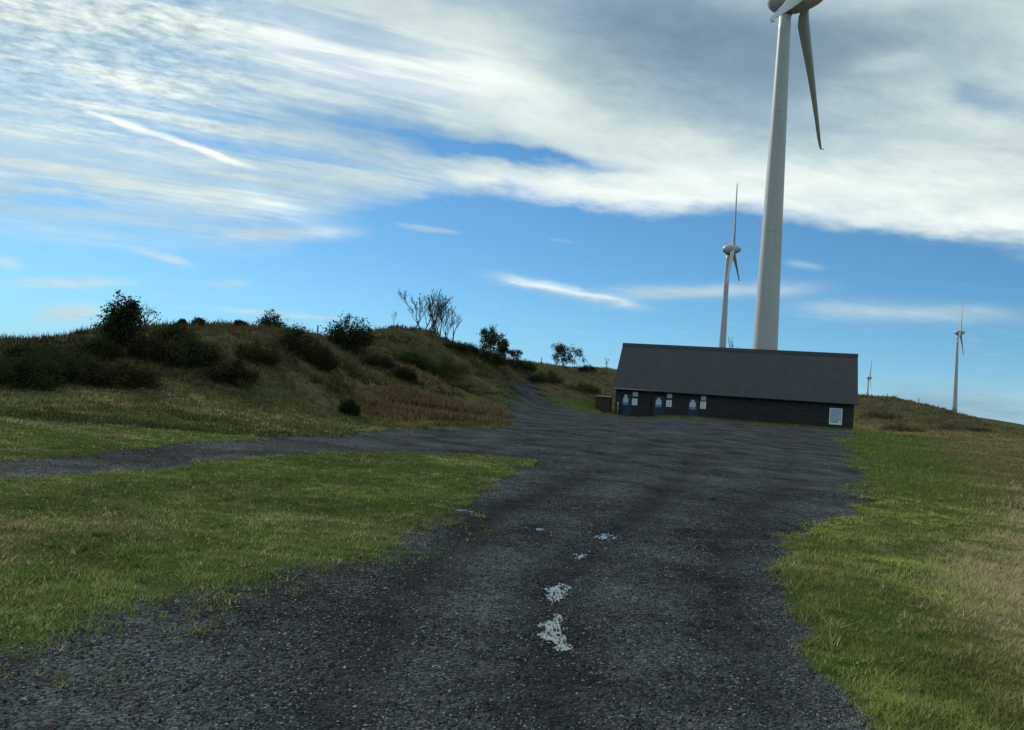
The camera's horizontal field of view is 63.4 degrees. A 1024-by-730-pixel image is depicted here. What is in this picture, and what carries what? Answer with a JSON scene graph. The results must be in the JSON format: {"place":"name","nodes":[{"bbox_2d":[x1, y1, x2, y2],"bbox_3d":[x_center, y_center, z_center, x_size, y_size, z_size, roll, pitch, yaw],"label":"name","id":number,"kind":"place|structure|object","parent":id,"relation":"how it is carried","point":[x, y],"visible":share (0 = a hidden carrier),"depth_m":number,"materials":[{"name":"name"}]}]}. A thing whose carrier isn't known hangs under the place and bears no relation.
{"place":"outdoors","nodes":[
{"label":"outdoors","id":0,"kind":"place"},
{"bbox_2d":[0,372,890,729],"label":"gravel road","id":1,"kind":"structure","parent":0,"point":[650,436],"depth_m":8.14,"materials":[{"name":"grey gravel"}]},
{"bbox_2d":[537,613,573,651],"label":"puddle","id":2,"kind":"object","parent":1,"relation":"on","point":[562,644],"visible":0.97,"depth_m":7.38,"materials":[{"name":"grey liquid"}]},
{"bbox_2d":[544,583,570,603],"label":"puddle","id":3,"kind":"object","parent":1,"relation":"on","point":[552,589],"visible":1,"depth_m":8.91,"materials":[{"name":"grey liquid"}]},
{"bbox_2d":[595,533,615,542],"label":"puddle","id":4,"kind":"object","parent":1,"relation":"on","point":[603,537],"visible":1,"depth_m":12.34,"materials":[{"name":"grey liquid"}]},
{"bbox_2d":[0,324,1023,729],"bbox_3d":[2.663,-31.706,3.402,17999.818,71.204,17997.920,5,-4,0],"label":"ground","id":5,"kind":"structure","parent":0,"point":[444,496],"depth_m":12.98,"materials":[{"name":"green plant"}]},
{"bbox_2d":[0,348,69,392],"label":"broom shrub","id":6,"kind":"object","parent":5,"relation":"on","point":[22,372],"visible":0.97,"depth_m":27.76,"materials":[{"name":"green plant"}]},
{"bbox_2d":[0,336,77,360],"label":"broom shrub","id":7,"kind":"object","parent":5,"relation":"on","point":[11,350],"visible":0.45,"depth_m":31.92,"materials":[{"name":"green plant"}]},
{"bbox_2d":[15,343,111,384],"bbox_3d":[-16.399,0.161,30.345,3.094,1.912,3.323,1,-6,40],"label":"broom shrub","id":8,"kind":"object","parent":5,"relation":"on","point":[75,370],"visible":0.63,"depth_m":30.01,"materials":[{"name":"green plant"}]},
{"bbox_2d":[63,330,126,361],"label":"broom shrub","id":9,"kind":"object","parent":5,"relation":"on","point":[93,348],"visible":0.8,"depth_m":33.60,"materials":[{"name":"green plant"}]},
{"bbox_2d":[91,290,154,346],"bbox_3d":[-16.749,-1.819,35.823,2.442,2.858,2.462,6,-4,-19],"label":"bush","id":10,"kind":"object","parent":5,"relation":"on","point":[124,320],"visible":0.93,"depth_m":35.41,"materials":[{"name":"green plant"}]},
{"bbox_2d":[83,357,167,389],"bbox_3d":[-14.172,0.443,30.463,3.129,1.529,2.665,5,-4,0],"label":"broom shrub","id":11,"kind":"object","parent":5,"relation":"on","point":[107,376],"visible":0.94,"depth_m":30.13,"materials":[{"name":"green plant"}]},
{"bbox_2d":[118,329,181,362],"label":"broom shrub","id":12,"kind":"object","parent":5,"relation":"on","point":[151,344],"visible":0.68,"depth_m":34.45,"materials":[{"name":"green plant"}]},
{"bbox_2d":[137,301,162,330],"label":"twiggy shrub","id":13,"kind":"object","parent":5,"relation":"on","point":[156,321],"visible":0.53,"depth_m":40.90,"materials":[{"name":"green plant"}]},
{"bbox_2d":[149,320,197,343],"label":"broom shrub","id":14,"kind":"object","parent":5,"relation":"on","point":[171,330],"visible":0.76,"depth_m":37.41,"materials":[{"name":"green plant"}]},
{"bbox_2d":[175,318,189,325],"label":"scrub tuft","id":15,"kind":"object","parent":5,"relation":"on","point":[182,321],"visible":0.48,"depth_m":42.28,"materials":[{"name":"green plant"}]},
{"bbox_2d":[150,326,234,369],"bbox_3d":[-13.373,-0.519,34.903,3.378,2.174,2.963,5,-4,0],"label":"broom shrub","id":16,"kind":"object","parent":5,"relation":"on","point":[190,354],"visible":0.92,"depth_m":34.42,"materials":[{"name":"green plant"}]},
{"bbox_2d":[190,315,208,326],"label":"scrub tuft","id":17,"kind":"object","parent":5,"relation":"on","point":[202,321],"visible":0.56,"depth_m":43.11,"materials":[{"name":"green plant"}]},
{"bbox_2d":[199,355,264,387],"bbox_3d":[-11.364,0.361,33.634,2.699,1.655,2.240,5,-4,0],"label":"broom shrub","id":18,"kind":"object","parent":5,"relation":"on","point":[223,371],"visible":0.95,"depth_m":33.41,"materials":[{"name":"green plant"}]},
{"bbox_2d":[233,319,248,326],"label":"scrub tuft","id":19,"kind":"object","parent":5,"relation":"on","point":[238,322],"visible":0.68,"depth_m":45.68,"materials":[{"name":"green plant"}]},
{"bbox_2d":[229,341,286,367],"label":"broom shrub","id":20,"kind":"object","parent":5,"relation":"on","point":[266,355],"visible":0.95,"depth_m":37.86,"materials":[{"name":"green plant"}]},
{"bbox_2d":[255,309,290,329],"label":"bush","id":21,"kind":"object","parent":5,"relation":"on","point":[266,320],"visible":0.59,"depth_m":48.61,"materials":[{"name":"green plant"}]},
{"bbox_2d":[270,323,324,360],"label":"broom shrub","id":22,"kind":"object","parent":5,"relation":"on","point":[293,342],"visible":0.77,"depth_m":42.42,"materials":[{"name":"green plant"}]},
{"bbox_2d":[302,342,341,374],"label":"broom shrub","id":23,"kind":"object","parent":5,"relation":"on","point":[325,358],"visible":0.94,"depth_m":42.75,"materials":[{"name":"green plant"}]},
{"bbox_2d":[337,397,362,415],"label":"broom shrub","id":24,"kind":"object","parent":5,"relation":"on","point":[349,406],"visible":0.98,"depth_m":35.56,"materials":[{"name":"green plant"}]},
{"bbox_2d":[320,313,383,355],"bbox_3d":[-10.949,-1.955,56.511,4.393,3.435,4.392,5,-4,0],"label":"bush","id":25,"kind":"object","parent":5,"relation":"on","point":[352,336],"visible":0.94,"depth_m":55.92,"materials":[{"name":"green plant"}]},
{"bbox_2d":[356,351,397,368],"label":"broom shrub","id":26,"kind":"object","parent":5,"relation":"on","point":[375,360],"visible":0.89,"depth_m":52.75,"materials":[{"name":"green plant"}]},
{"bbox_2d":[385,364,420,381],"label":"broom shrub","id":27,"kind":"object","parent":5,"relation":"on","point":[401,371],"visible":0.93,"depth_m":50.59,"materials":[{"name":"green plant"}]},
{"bbox_2d":[392,348,428,364],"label":"broom shrub","id":28,"kind":"object","parent":5,"relation":"on","point":[412,357],"visible":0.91,"depth_m":59.68,"materials":[{"name":"green plant"}]},
{"bbox_2d":[314,354,513,427],"bbox_3d":[-5.441,1.183,45.280,11.491,3.992,20.957,5,-4,0],"label":"bracken","id":29,"kind":"object","parent":5,"relation":"on","point":[406,411],"visible":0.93,"depth_m":42.33,"materials":[{"name":"brown plant"}]},
{"bbox_2d":[397,288,447,329],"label":"bare tree","id":30,"kind":"object","parent":5,"relation":"on","point":[419,312],"visible":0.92,"depth_m":76.44,"materials":[{"name":"brown plant"}]},
{"bbox_2d":[423,293,451,332],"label":"bare tree","id":31,"kind":"object","parent":5,"relation":"on","point":[438,312],"visible":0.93,"depth_m":76.13,"materials":[{"name":"brown plant"}]},
{"bbox_2d":[426,288,453,331],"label":"bare tree","id":32,"kind":"object","parent":5,"relation":"on","point":[429,304],"visible":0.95,"depth_m":76.08,"materials":[{"name":"brown plant"}]},
{"bbox_2d":[428,301,453,336],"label":"bare tree","id":33,"kind":"object","parent":5,"relation":"on","point":[441,319],"visible":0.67,"depth_m":77.63,"materials":[{"name":"brown plant"}]},
{"bbox_2d":[409,347,474,381],"bbox_3d":[-5.585,-0.046,61.592,5.844,2.684,4.776,5,-4,0],"label":"broom shrub","id":34,"kind":"object","parent":5,"relation":"on","point":[446,364],"visible":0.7,"depth_m":60.92,"materials":[{"name":"green plant"}]},
{"bbox_2d":[437,306,461,340],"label":"bare tree","id":35,"kind":"object","parent":5,"relation":"on","point":[447,325],"visible":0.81,"depth_m":78.31,"materials":[{"name":"brown plant"}]},
{"bbox_2d":[443,340,480,355],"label":"broom shrub","id":36,"kind":"object","parent":5,"relation":"on","point":[466,347],"visible":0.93,"depth_m":73.53,"materials":[{"name":"green plant"}]},
{"bbox_2d":[479,324,506,351],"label":"leafy tree","id":37,"kind":"object","parent":5,"relation":"on","point":[490,336],"visible":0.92,"depth_m":89.04,"materials":[{"name":"green plant"}]},
{"bbox_2d":[476,345,511,373],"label":"broom shrub","id":38,"kind":"object","parent":5,"relation":"on","point":[496,357],"visible":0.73,"depth_m":77.77,"materials":[{"name":"green plant"}]},
{"bbox_2d":[494,338,515,359],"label":"leafy tree","id":39,"kind":"object","parent":5,"relation":"on","point":[504,348],"visible":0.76,"depth_m":92.26,"materials":[{"name":"green plant"}]},
{"bbox_2d":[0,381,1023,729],"bbox_3d":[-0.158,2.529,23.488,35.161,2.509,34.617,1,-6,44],"label":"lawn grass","id":40,"kind":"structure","parent":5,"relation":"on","point":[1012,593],"depth_m":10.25,"materials":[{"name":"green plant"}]},
{"bbox_2d":[0,316,1023,511],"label":"hill grass","id":41,"kind":"structure","parent":5,"relation":"on","point":[875,455],"depth_m":36.56,"materials":[{"name":"green plant"}]},
{"bbox_2d":[506,349,522,357],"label":"leafy tree","id":42,"kind":"object","parent":5,"relation":"on","point":[518,352],"visible":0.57,"depth_m":109.12,"materials":[{"name":"green plant"}]},
{"bbox_2d":[505,356,537,373],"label":"broom shrub","id":43,"kind":"object","parent":5,"relation":"on","point":[526,366],"visible":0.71,"depth_m":94.22,"materials":[{"name":"green plant"}]},
{"bbox_2d":[528,369,566,384],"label":"broom shrub","id":44,"kind":"object","parent":5,"relation":"on","point":[551,377],"visible":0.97,"depth_m":91.96,"materials":[{"name":"green plant"}]},
{"bbox_2d":[551,341,587,368],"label":"leafy tree","id":45,"kind":"object","parent":5,"relation":"on","point":[560,348],"visible":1,"depth_m":116.23,"materials":[{"name":"green plant"}]},
{"bbox_2d":[566,381,601,395],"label":"broom shrub","id":46,"kind":"object","parent":5,"relation":"on","point":[591,387],"visible":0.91,"depth_m":91.81,"materials":[{"name":"green plant"}]},
{"bbox_2d":[577,364,595,371],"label":"broom shrub","id":47,"kind":"object","parent":5,"relation":"on","point":[585,368],"visible":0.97,"depth_m":119.82,"materials":[{"name":"green plant"}]},
{"bbox_2d":[595,395,612,412],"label":"storage box","id":48,"kind":"object","parent":5,"relation":"on","point":[603,403],"visible":0.68,"depth_m":82.97,"materials":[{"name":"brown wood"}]},
{"bbox_2d":[719,182,740,347],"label":"wind turbine","id":49,"kind":"object","parent":5,"relation":"on","point":[730,251],"visible":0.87,"depth_m":441.83,"materials":[{"name":"paint"}]},
{"bbox_2d":[612,343,857,428],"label":"toilet block","id":50,"kind":"structure","parent":5,"relation":"on","point":[785,386],"depth_m":80.14,"materials":[{"name":"stone"}]},
{"bbox_2d":[621,393,632,414],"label":"door","id":51,"kind":"structure","parent":50,"relation":"in","point":[626,397],"depth_m":82.54,"materials":[{"name":"wood"}]},
{"bbox_2d":[632,398,636,404],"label":"notice sign","id":52,"kind":"object","parent":50,"relation":"attached to","point":[634,401],"visible":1,"depth_m":82.14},
{"bbox_2d":[653,395,664,415],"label":"door","id":53,"kind":"structure","parent":50,"relation":"in","point":[659,401],"depth_m":81.50,"materials":[{"name":"wood"}]},
{"bbox_2d":[666,400,671,406],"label":"notice sign","id":54,"kind":"object","parent":50,"relation":"attached to","point":[668,403],"visible":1,"depth_m":81.05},
{"bbox_2d":[687,397,698,416],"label":"door","id":55,"kind":"structure","parent":50,"relation":"in","point":[693,403],"depth_m":80.43,"materials":[{"name":"metal"}]},
{"bbox_2d":[700,402,705,408],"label":"notice sign","id":56,"kind":"object","parent":50,"relation":"attached to","point":[702,405],"visible":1,"depth_m":79.99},
{"bbox_2d":[829,408,842,424],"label":"information board","id":57,"kind":"object","parent":50,"relation":"attached to","point":[835,416],"visible":1,"depth_m":76.10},
{"bbox_2d":[752,0,823,349],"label":"wind turbine","id":58,"kind":"object","parent":5,"relation":"on","point":[766,326],"visible":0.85,"depth_m":140.31,"materials":[{"name":"paint"}]},
{"bbox_2d":[867,361,871,393],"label":"wind turbine","id":59,"kind":"object","parent":5,"relation":"on","point":[869,377],"visible":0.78,"depth_m":1554.07,"materials":[{"name":"paint"}]},
{"bbox_2d":[862,409,901,417],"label":"broom shrub","id":60,"kind":"object","parent":5,"relation":"on","point":[873,413],"visible":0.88,"depth_m":100.96,"materials":[{"name":"green plant"}]},
{"bbox_2d":[874,421,926,431],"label":"broom shrub","id":61,"kind":"object","parent":5,"relation":"on","point":[903,426],"visible":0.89,"depth_m":87.62,"materials":[{"name":"green plant"}]},
{"bbox_2d":[952,304,964,412],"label":"wind turbine","id":62,"kind":"object","parent":5,"relation":"on","point":[959,333],"visible":0.99,"depth_m":854.42,"materials":[{"name":"paint"}]},
{"bbox_2d":[937,422,991,431],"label":"broom shrub","id":63,"kind":"object","parent":5,"relation":"on","point":[966,426],"visible":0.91,"depth_m":89.89,"materials":[{"name":"green plant"}]},
{"bbox_2d":[0,0,1023,424],"label":"sky","id":64,"kind":"structure","parent":0,"point":[568,172],"materials":[{"name":"blue"}]}
]}

